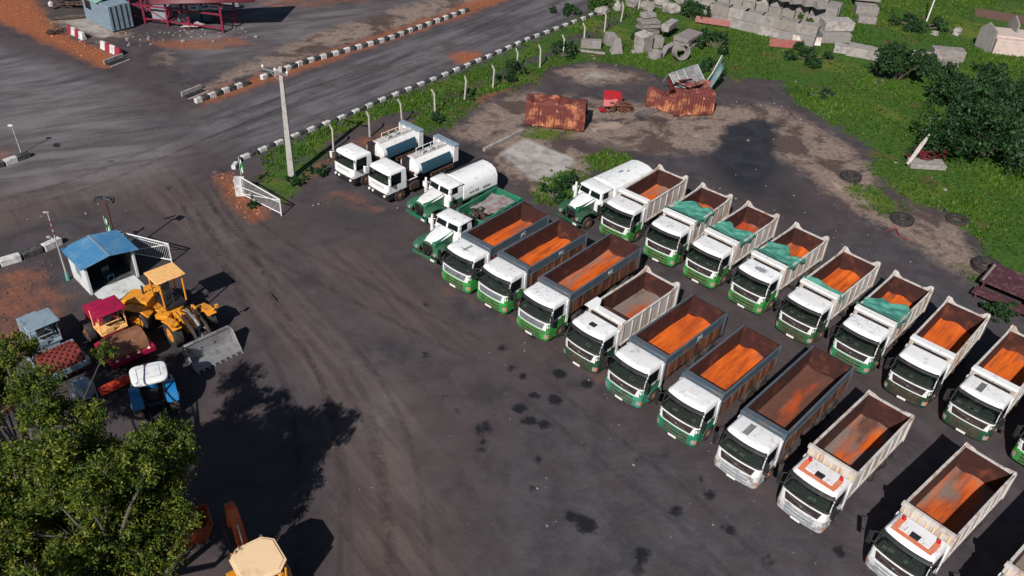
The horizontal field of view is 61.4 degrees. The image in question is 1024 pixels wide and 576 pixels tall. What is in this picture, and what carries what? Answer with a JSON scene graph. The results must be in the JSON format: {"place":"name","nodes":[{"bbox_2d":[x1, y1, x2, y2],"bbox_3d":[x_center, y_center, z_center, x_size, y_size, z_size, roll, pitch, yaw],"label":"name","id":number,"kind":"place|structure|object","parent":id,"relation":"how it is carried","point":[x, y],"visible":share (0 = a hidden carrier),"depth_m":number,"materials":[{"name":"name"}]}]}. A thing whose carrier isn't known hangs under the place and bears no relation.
{"place":"outdoors","nodes":[
{"label":"outdoors","id":0,"kind":"place"},
{"bbox_2d":[70,375,98,399],"bbox_3d":[-22.447,5.480,45.605,1.657,1.048,0.900,23,40,24],"label":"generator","id":1,"kind":"object","parent":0,"point":[80,384],"visible":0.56,"depth_m":45.43,"materials":[{"name":"blue paint"}]},
{"bbox_2d":[152,503,212,555],"bbox_3d":[-14.902,10.922,38.930,2.612,0.880,1.400,-15,40,-24],"label":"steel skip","id":2,"kind":"object","parent":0,"point":[201,534],"visible":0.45,"depth_m":38.87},
{"bbox_2d":[0,0,1023,575],"bbox_3d":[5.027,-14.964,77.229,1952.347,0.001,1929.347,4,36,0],"label":"ground","id":3,"kind":"structure","parent":0,"point":[342,310],"depth_m":56.66,"materials":[{"name":"asphalt"}]},
{"bbox_2d":[0,151,30,167],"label":"kerb","id":4,"kind":"structure","parent":3,"relation":"on","point":[13,159],"depth_m":65.67,"materials":[{"name":"white paint"}]},
{"bbox_2d":[0,236,62,266],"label":"kerb","id":5,"kind":"structure","parent":3,"relation":"on","point":[31,252],"depth_m":55.83,"materials":[{"name":"white paint"}]},
{"bbox_2d":[12,307,91,378],"bbox_3d":[-25.665,2.904,47.450,5.050,2.895,2.520,32,44,33],"label":"soil compactor","id":6,"kind":"object","parent":3,"relation":"on","point":[44,329],"visible":0.7,"depth_m":46.81,"materials":[{"name":"red metal"}]},
{"bbox_2d":[0,330,205,575],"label":"tree","id":7,"kind":"object","parent":3,"relation":"on","point":[110,504],"visible":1,"depth_m":30.75,"materials":[{"name":"green plant"}]},
{"bbox_2d":[82,0,133,31],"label":"site container","id":8,"kind":"object","parent":3,"relation":"on","point":[113,15],"visible":1,"depth_m":88.21,"materials":[{"name":"metal"}]},
{"bbox_2d":[98,373,130,395],"bbox_3d":[-21.229,5.208,46.250,0.592,0.672,1.800,32,44,33],"label":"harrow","id":9,"kind":"object","parent":3,"relation":"on","point":[113,385],"visible":0.93,"depth_m":45.91,"materials":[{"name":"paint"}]},
{"bbox_2d":[103,53,130,66],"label":"culvert headwall","id":10,"kind":"object","parent":3,"relation":"on","point":[115,60],"visible":1,"depth_m":82.28,"materials":[{"name":"concrete"}]},
{"bbox_2d":[79,295,155,368],"bbox_3d":[-22.589,2.168,48.639,2.520,2.822,5.057,-28,47,-36],"label":"road roller","id":11,"kind":"object","parent":3,"relation":"on","point":[105,319],"visible":0.92,"depth_m":47.99,"materials":[{"name":"paint"}]},
{"bbox_2d":[93,275,144,298],"bbox_3d":[-25.160,-0.367,54.254,2.700,0.046,3.900,-28,47,-36],"label":"concrete pad","id":12,"kind":"object","parent":3,"relation":"on","point":[121,289],"visible":0.43,"depth_m":53.75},
{"bbox_2d":[60,230,139,294],"bbox_3d":[-25.621,-1.668,53.968,3.600,2.440,3.040,-28,47,-36],"label":"guard hut","id":13,"kind":"object","parent":12,"relation":"on","point":[90,256],"visible":0.98,"depth_m":53.80,"materials":[{"name":"blue paint"}]},
{"bbox_2d":[119,231,172,261],"bbox_3d":[-23.767,-2.793,56.220,3.408,1.780,0.500,9,36,8],"label":"gate leaf","id":14,"kind":"object","parent":3,"relation":"on","point":[166,244],"visible":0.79,"depth_m":55.95,"materials":[{"name":"white paint"}]},
{"bbox_2d":[128,361,180,423],"bbox_3d":[-18.810,5.082,44.998,2.400,2.794,3.844,-13,39,-22],"label":"farm tractor","id":15,"kind":"object","parent":3,"relation":"on","point":[149,377],"visible":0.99,"depth_m":44.17,"materials":[{"name":"blue paint"}]},
{"bbox_2d":[120,262,243,373],"bbox_3d":[-19.328,1.352,49.628,8.364,3.326,3.497,24,40,25],"label":"wheel loader","id":16,"kind":"object","parent":3,"relation":"on","point":[161,299],"visible":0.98,"depth_m":49.70,"materials":[{"name":"yellow paint"}]},
{"bbox_2d":[127,0,254,32],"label":"steel frame plant","id":17,"kind":"object","parent":3,"relation":"on","point":[161,10],"visible":0.88,"depth_m":89.95,"materials":[{"name":"paint"}]},
{"bbox_2d":[181,84,208,98],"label":"culvert headwall","id":18,"kind":"object","parent":3,"relation":"on","point":[193,92],"visible":0.99,"depth_m":77.48,"materials":[{"name":"concrete"}]},
{"bbox_2d":[188,5,213,23],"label":"water tanks","id":19,"kind":"object","parent":3,"relation":"on","point":[199,17],"visible":0.8,"depth_m":91.39,"materials":[{"name":"black"}]},
{"bbox_2d":[223,501,291,575],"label":"backhoe loader","id":20,"kind":"object","parent":3,"relation":"on","point":[262,556],"visible":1,"depth_m":35.49,"materials":[{"name":"yellow paint"}]},
{"bbox_2d":[236,176,281,215],"bbox_3d":[-18.231,-6.546,61.991,4.219,1.680,0.500,25,41,27],"label":"gate leaf","id":21,"kind":"object","parent":3,"relation":"on","point":[257,193],"visible":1,"depth_m":62.03,"materials":[{"name":"white paint"}]},
{"bbox_2d":[261,64,295,176],"bbox_3d":[-16.936,-12.137,63.693,2.336,8.900,0.643,19,38,19],"label":"utility pole","id":22,"kind":"object","parent":3,"relation":"on","point":[289,158],"visible":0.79,"depth_m":63.46,"materials":[{"name":"concrete"}]},
{"bbox_2d":[194,7,468,103],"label":"kerb","id":23,"kind":"structure","parent":3,"relation":"on","point":[238,85],"depth_m":86.31,"materials":[{"name":"white paint"}]},
{"bbox_2d":[330,120,423,184],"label":"spray tanker","id":24,"kind":"object","parent":3,"relation":"on","point":[353,159],"visible":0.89,"depth_m":66.15,"materials":[{"name":"white paint"}]},
{"bbox_2d":[363,134,459,200],"bbox_3d":[-7.484,-9.069,65.511,2.960,2.839,7.390,30,43,31],"label":"spray tanker","id":25,"kind":"object","parent":3,"relation":"on","point":[389,179],"visible":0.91,"depth_m":64.57,"materials":[{"name":"white paint"}]},
{"bbox_2d":[231,0,619,169],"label":"kerb","id":26,"kind":"structure","parent":3,"relation":"on","point":[235,165],"depth_m":79.89,"materials":[{"name":"white paint"}]},
{"bbox_2d":[406,158,497,225],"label":"bonneted truck","id":27,"kind":"object","parent":3,"relation":"on","point":[456,187],"visible":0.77,"depth_m":62.29,"materials":[{"name":"green paint"}]},
{"bbox_2d":[412,187,522,264],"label":"bonneted truck","id":28,"kind":"object","parent":3,"relation":"on","point":[451,225],"visible":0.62,"depth_m":57.88,"materials":[{"name":"green paint"}]},
{"bbox_2d":[470,193,513,214],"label":"scrap sheets","id":29,"kind":"object","parent":28,"relation":"in","point":[492,203],"visible":0.94,"depth_m":61.59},
{"bbox_2d":[438,202,549,292],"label":"tipper truck","id":30,"kind":"object","parent":3,"relation":"on","point":[477,247],"visible":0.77,"depth_m":55.56,"materials":[{"name":"white paint"}]},
{"bbox_2d":[483,129,523,151],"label":"kerb edge","id":31,"kind":"object","parent":3,"relation":"on","point":[501,141],"visible":1,"depth_m":72.92,"materials":[{"name":"concrete"}]},
{"bbox_2d":[474,219,587,313],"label":"tipper truck","id":32,"kind":"object","parent":3,"relation":"on","point":[519,267],"visible":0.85,"depth_m":54.12,"materials":[{"name":"white paint"}]},
{"bbox_2d":[539,182,570,203],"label":"shrub","id":33,"kind":"object","parent":3,"relation":"on","point":[560,194],"visible":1,"depth_m":65.92,"materials":[{"name":"green plant"}]},
{"bbox_2d":[525,93,587,131],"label":"crushed container","id":34,"kind":"object","parent":3,"relation":"on","point":[558,112],"visible":1,"depth_m":75.02,"materials":[{"name":"metal"}]},
{"bbox_2d":[549,39,578,60],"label":"shrub","id":35,"kind":"object","parent":3,"relation":"on","point":[569,52],"visible":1,"depth_m":89.68,"materials":[{"name":"green plant"}]},
{"bbox_2d":[548,3,581,15],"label":"shrub","id":36,"kind":"object","parent":3,"relation":"on","point":[568,8],"visible":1,"depth_m":100.59,"materials":[{"name":"green plant"}]},
{"bbox_2d":[554,171,577,190],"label":"shrub","id":37,"kind":"object","parent":3,"relation":"on","point":[565,181],"visible":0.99,"depth_m":67.05,"materials":[{"name":"green plant"}]},
{"bbox_2d":[513,233,641,340],"bbox_3d":[4.239,-0.049,54.084,3.140,2.960,9.475,30,43,31],"label":"tipper truck","id":38,"kind":"object","parent":3,"relation":"on","point":[552,300],"visible":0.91,"depth_m":53.13,"materials":[{"name":"white paint"}]},
{"bbox_2d":[587,0,616,9],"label":"shrub","id":39,"kind":"object","parent":3,"relation":"on","point":[598,3],"visible":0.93,"depth_m":102.25,"materials":[{"name":"green plant"}]},
{"bbox_2d":[556,160,652,229],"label":"bonneted truck","id":40,"kind":"object","parent":3,"relation":"on","point":[601,189],"visible":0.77,"depth_m":62.67,"materials":[{"name":"green paint"}]},
{"bbox_2d":[599,90,633,112],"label":"red scrap","id":41,"kind":"object","parent":3,"relation":"on","point":[612,99],"visible":1,"depth_m":79.12,"materials":[{"name":"paint"}]},
{"bbox_2d":[560,265,679,373],"bbox_3d":[6.496,1.939,51.332,3.140,3.225,7.815,31,44,32],"label":"tipper truck","id":42,"kind":"object","parent":3,"relation":"on","point":[610,323],"visible":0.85,"depth_m":49.94,"materials":[{"name":"white paint"}]},
{"bbox_2d":[255,0,1023,284],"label":"grass","id":43,"kind":"structure","parent":3,"relation":"on","point":[842,101],"depth_m":83.36,"materials":[{"name":"plant"}]},
{"bbox_2d":[597,164,688,241],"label":"tipper truck","id":44,"kind":"object","parent":3,"relation":"on","point":[631,210],"visible":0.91,"depth_m":61.23,"materials":[{"name":"white paint"}]},
{"bbox_2d":[634,30,653,51],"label":"concrete block","id":45,"kind":"object","parent":3,"relation":"on","point":[643,40],"depth_m":91.62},
{"bbox_2d":[645,85,682,116],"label":"crushed container","id":46,"kind":"object","parent":3,"relation":"on","point":[660,100],"visible":0.85,"depth_m":79.71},
{"bbox_2d":[602,294,727,407],"bbox_3d":[8.817,3.658,49.408,3.140,2.960,8.165,32,44,33],"label":"tipper truck","id":47,"kind":"object","parent":3,"relation":"on","point":[648,359],"visible":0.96,"depth_m":48.31,"materials":[{"name":"white paint"}]},
{"bbox_2d":[662,2,680,13],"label":"boulder","id":48,"kind":"object","parent":3,"relation":"on","point":[671,8],"visible":1,"depth_m":102.56,"materials":[{"name":"stone"}]},
{"bbox_2d":[663,64,704,89],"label":"scrap cage","id":49,"kind":"object","parent":3,"relation":"on","point":[693,72],"visible":0.54,"depth_m":82.50,"materials":[{"name":"silver metal"}]},
{"bbox_2d":[641,182,732,266],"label":"tipper truck","id":50,"kind":"object","parent":3,"relation":"on","point":[671,233],"visible":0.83,"depth_m":58.91,"materials":[{"name":"white paint"}]},
{"bbox_2d":[665,200,714,225],"bbox_3d":[12.437,-5.397,59.917,2.660,0.876,2.823,29,43,30],"label":"tarpaulin","id":51,"kind":"object","parent":50,"relation":"on","point":[696,210],"visible":1,"depth_m":59.91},
{"bbox_2d":[678,41,696,51],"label":"concrete slab","id":52,"kind":"structure","parent":3,"relation":"on","point":[692,46],"depth_m":93.22,"materials":[{"name":"concrete"}]},
{"bbox_2d":[673,40,695,46],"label":"concrete slab","id":53,"kind":"structure","parent":52,"relation":"on","point":[688,44],"depth_m":92.89,"materials":[{"name":"concrete"}]},
{"bbox_2d":[673,28,702,43],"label":"concrete slab","id":54,"kind":"structure","parent":53,"relation":"on","point":[688,35],"depth_m":93.13,"materials":[{"name":"concrete"}]},
{"bbox_2d":[667,87,715,116],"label":"crushed container","id":55,"kind":"object","parent":3,"relation":"on","point":[698,101],"visible":0.98,"depth_m":78.89,"materials":[{"name":"metal"}]},
{"bbox_2d":[672,78,711,88],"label":"torn sheets","id":56,"kind":"object","parent":55,"relation":"on","point":[699,84],"visible":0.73,"depth_m":81.09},
{"bbox_2d":[680,0,711,23],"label":"dark bush","id":57,"kind":"object","parent":3,"relation":"on","point":[689,7],"visible":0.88,"depth_m":100.53,"materials":[{"name":"green plant"}]},
{"bbox_2d":[695,27,729,55],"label":"dark bush","id":58,"kind":"object","parent":3,"relation":"on","point":[706,36],"visible":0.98,"depth_m":94.68,"materials":[{"name":"green plant"}]},
{"bbox_2d":[695,16,730,26],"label":"red beam","id":59,"kind":"structure","parent":3,"relation":"on","point":[714,21],"depth_m":100.13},
{"bbox_2d":[699,57,727,76],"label":"shrub","id":60,"kind":"object","parent":3,"relation":"on","point":[706,64],"visible":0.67,"depth_m":88.38,"materials":[{"name":"green plant"}]},
{"bbox_2d":[707,55,723,87],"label":"bent sheet","id":61,"kind":"object","parent":3,"relation":"on","point":[713,77],"visible":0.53,"depth_m":83.14,"materials":[{"name":"white paint"}]},
{"bbox_2d":[654,325,781,446],"bbox_3d":[11.331,5.391,47.257,3.140,2.960,8.125,32,44,33],"label":"tipper truck","id":62,"kind":"object","parent":3,"relation":"on","point":[704,392],"visible":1,"depth_m":46.21,"materials":[{"name":"white paint"}]},
{"bbox_2d":[711,14,727,26],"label":"concrete block","id":63,"kind":"object","parent":3,"relation":"on","point":[718,17],"depth_m":100.22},
{"bbox_2d":[711,1,732,16],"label":"concrete block","id":64,"kind":"object","parent":63,"relation":"on","point":[720,8],"depth_m":99.78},
{"bbox_2d":[681,200,779,288],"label":"tipper truck","id":65,"kind":"object","parent":3,"relation":"on","point":[713,256],"visible":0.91,"depth_m":57.22,"materials":[{"name":"white paint"}]},
{"bbox_2d":[706,220,755,247],"bbox_3d":[14.738,-3.752,57.858,2.660,0.862,2.280,31,44,33],"label":"tarpaulin","id":66,"kind":"object","parent":65,"relation":"on","point":[726,228],"visible":0.99,"depth_m":57.77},
{"bbox_2d":[727,17,742,29],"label":"concrete block","id":67,"kind":"object","parent":3,"relation":"on","point":[735,23],"depth_m":99.56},
{"bbox_2d":[728,4,750,19],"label":"concrete block","id":68,"kind":"object","parent":67,"relation":"on","point":[736,12],"depth_m":99.09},
{"bbox_2d":[741,21,759,33],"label":"concrete block","id":69,"kind":"object","parent":3,"relation":"on","point":[749,27],"depth_m":98.84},
{"bbox_2d":[742,8,767,23],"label":"concrete block","id":70,"kind":"object","parent":69,"relation":"on","point":[751,15],"depth_m":98.32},
{"bbox_2d":[758,25,779,38],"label":"concrete block","id":71,"kind":"object","parent":3,"relation":"on","point":[769,31],"depth_m":98.00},
{"bbox_2d":[759,12,784,28],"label":"concrete block","id":72,"kind":"object","parent":71,"relation":"on","point":[769,20],"depth_m":97.46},
{"bbox_2d":[726,222,829,313],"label":"tipper truck","id":73,"kind":"object","parent":3,"relation":"on","point":[760,281],"visible":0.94,"depth_m":55.23,"materials":[{"name":"white paint"}]},
{"bbox_2d":[753,241,805,270],"bbox_3d":[17.413,-2.131,55.946,2.597,0.942,2.660,-28,47,-36],"label":"tarpaulin","id":74,"kind":"object","parent":73,"relation":"on","point":[780,252],"visible":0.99,"depth_m":55.89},
{"bbox_2d":[712,345,854,488],"bbox_3d":[14.414,6.798,45.608,3.140,2.960,9.635,31,44,33],"label":"tipper truck","id":75,"kind":"object","parent":3,"relation":"on","point":[775,419],"visible":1,"depth_m":45.06,"materials":[{"name":"white paint"}]},
{"bbox_2d":[769,38,800,48],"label":"red sheet","id":76,"kind":"object","parent":3,"relation":"on","point":[781,43],"visible":0.86,"depth_m":95.37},
{"bbox_2d":[778,30,796,39],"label":"concrete block","id":77,"kind":"object","parent":3,"relation":"on","point":[783,34],"depth_m":97.22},
{"bbox_2d":[776,17,800,32],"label":"concrete block","id":78,"kind":"object","parent":77,"relation":"on","point":[788,24],"depth_m":96.66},
{"bbox_2d":[784,41,834,68],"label":"dark bush","id":79,"kind":"object","parent":3,"relation":"on","point":[815,62],"visible":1,"depth_m":92.51,"materials":[{"name":"green plant"}]},
{"bbox_2d":[775,246,880,344],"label":"tipper truck","id":80,"kind":"object","parent":3,"relation":"on","point":[809,310],"visible":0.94,"depth_m":53.17,"materials":[{"name":"white paint"}]},
{"bbox_2d":[802,275,844,302],"bbox_3d":[19.328,-0.023,53.300,1.235,1.031,2.660,-28,47,-36],"label":"tarpaulin","id":81,"kind":"object","parent":80,"relation":"on","point":[817,281],"visible":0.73,"depth_m":53.09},
{"bbox_2d":[818,28,851,42],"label":"concrete block","id":82,"kind":"object","parent":3,"relation":"on","point":[835,36],"depth_m":97.57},
{"bbox_2d":[818,16,854,30],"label":"concrete block","id":83,"kind":"object","parent":82,"relation":"on","point":[837,23],"depth_m":97.76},
{"bbox_2d":[775,390,914,532],"bbox_3d":[16.621,8.648,43.058,8.245,3.205,3.140,-28,46,-36],"label":"tipper truck","id":84,"kind":"object","parent":3,"relation":"on","point":[851,449],"visible":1,"depth_m":42.03,"materials":[{"name":"white paint"}]},
{"bbox_2d":[840,170,862,182],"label":"truck tyre","id":85,"kind":"object","parent":3,"relation":"on","point":[856,177],"visible":1,"depth_m":70.85,"materials":[{"name":"rubber"}]},
{"bbox_2d":[846,42,879,60],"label":"concrete block","id":86,"kind":"object","parent":3,"relation":"on","point":[858,50],"depth_m":94.16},
{"bbox_2d":[853,2,879,15],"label":"concrete block","id":87,"kind":"object","parent":3,"relation":"on","point":[866,8],"depth_m":106.60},
{"bbox_2d":[829,269,934,373],"bbox_3d":[22.447,2.144,52.543,3.140,3.225,7.675,32,44,33],"label":"tipper truck","id":88,"kind":"object","parent":3,"relation":"on","point":[865,337],"visible":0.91,"depth_m":50.96,"materials":[{"name":"white paint"}]},
{"bbox_2d":[856,297,911,328],"bbox_3d":[22.383,1.217,51.701,2.660,0.843,2.539,32,44,33],"label":"tarpaulin","id":89,"kind":"object","parent":88,"relation":"on","point":[896,312],"visible":0.98,"depth_m":51.71,"materials":[{"name":"fabric"}]},
{"bbox_2d":[871,41,932,80],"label":"dark bush","id":90,"kind":"object","parent":3,"relation":"on","point":[893,62],"visible":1,"depth_m":87.61,"materials":[{"name":"green plant"}]},
{"bbox_2d":[890,212,914,226],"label":"truck tyre","id":91,"kind":"object","parent":3,"relation":"on","point":[909,221],"visible":1,"depth_m":65.54,"materials":[{"name":"rubber"}]},
{"bbox_2d":[889,12,949,32],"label":"dark bush","id":92,"kind":"object","parent":3,"relation":"on","point":[914,24],"visible":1,"depth_m":103.14,"materials":[{"name":"green plant"}]},
{"bbox_2d":[907,157,946,170],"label":"broken slab","id":93,"kind":"structure","parent":3,"relation":"on","point":[931,164],"depth_m":73.14,"materials":[{"name":"concrete"}]},
{"bbox_2d":[906,134,950,164],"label":"scrap heap","id":94,"kind":"object","parent":3,"relation":"on","point":[924,155],"visible":0.91,"depth_m":74.23,"materials":[{"name":"white paint"}]},
{"bbox_2d":[912,53,956,81],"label":"dark bush","id":95,"kind":"object","parent":3,"relation":"on","point":[937,66],"visible":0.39,"depth_m":91.14,"materials":[{"name":"green plant"}]},
{"bbox_2d":[883,296,990,407],"bbox_3d":[24.817,3.801,50.483,3.140,3.225,7.755,31,44,32],"label":"tipper truck","id":96,"kind":"object","parent":3,"relation":"on","point":[945,337],"visible":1,"depth_m":49.05,"materials":[{"name":"white paint"}]},
{"bbox_2d":[865,442,1017,575],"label":"tipper truck","id":97,"kind":"object","parent":3,"relation":"on","point":[940,516],"visible":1,"depth_m":40.15,"materials":[{"name":"white paint"}]},
{"bbox_2d":[930,45,966,61],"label":"concrete block","id":98,"kind":"object","parent":3,"relation":"on","point":[954,53],"depth_m":94.64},
{"bbox_2d":[945,213,969,225],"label":"truck tyre","id":99,"kind":"object","parent":3,"relation":"on","point":[949,219],"visible":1,"depth_m":66.26,"materials":[{"name":"rubber"}]},
{"bbox_2d":[925,60,997,110],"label":"spreading tree","id":100,"kind":"object","parent":3,"relation":"on","point":[951,78],"visible":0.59,"depth_m":84.29,"materials":[{"name":"green plant"}]},
{"bbox_2d":[910,76,1023,177],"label":"spreading tree","id":101,"kind":"object","parent":3,"relation":"on","point":[995,121],"visible":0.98,"depth_m":73.30,"materials":[{"name":"green plant"}]},
{"bbox_2d":[942,324,1023,442],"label":"tipper truck","id":102,"kind":"object","parent":3,"relation":"on","point":[987,396],"visible":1,"depth_m":46.81,"materials":[{"name":"white paint"}]},
{"bbox_2d":[971,256,1001,274],"bbox_3d":[33.634,-1.565,61.030,2.038,0.500,2.038,23,40,24],"label":"truck tyre","id":103,"kind":"object","parent":3,"relation":"on","point":[977,262],"visible":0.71,"depth_m":61.10,"materials":[{"name":"rubber"}]},
{"bbox_2d":[971,62,1008,76],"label":"shrub","id":104,"kind":"object","parent":3,"relation":"on","point":[983,68],"visible":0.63,"depth_m":91.90,"materials":[{"name":"green plant"}]},
{"bbox_2d":[971,262,1023,317],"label":"steel deck","id":105,"kind":"structure","parent":3,"relation":"on","point":[1003,278],"depth_m":58.22,"materials":[{"name":"metal"}]},
{"bbox_2d":[974,16,1023,56],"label":"precast stack","id":106,"kind":"object","parent":3,"relation":"on","point":[1009,40],"visible":1,"depth_m":97.54,"materials":[{"name":"beige concrete"}]},
{"bbox_2d":[974,8,1023,23],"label":"timber stack","id":107,"kind":"object","parent":3,"relation":"on","point":[995,15],"visible":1,"depth_m":109.48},
{"bbox_2d":[981,300,1018,322],"bbox_3d":[32.006,1.364,56.272,2.526,1.250,2.040,4,36,0],"label":"shrub","id":108,"kind":"object","parent":3,"relation":"on","point":[1003,312],"visible":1,"depth_m":56.10,"materials":[{"name":"green plant"}]},
{"bbox_2d":[983,60,1023,98],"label":"tree","id":109,"kind":"object","parent":3,"relation":"on","point":[1006,78],"visible":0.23,"depth_m":83.40,"materials":[{"name":"green plant"}]},
{"bbox_2d":[998,544,1023,575],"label":"tipper truck","id":110,"kind":"object","parent":3,"relation":"on","point":[1014,565],"visible":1,"depth_m":36.86,"materials":[{"name":"white paint"}]},
{"bbox_2d":[1010,425,1023,465],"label":"tipper truck","id":111,"kind":"object","parent":3,"relation":"on","point":[1017,453],"visible":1,"depth_m":45.09,"materials":[{"name":"white paint"}]},
{"bbox_2d":[795,20,820,36],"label":"concrete block","id":112,"kind":"object","parent":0,"point":[807,28],"depth_m":95.84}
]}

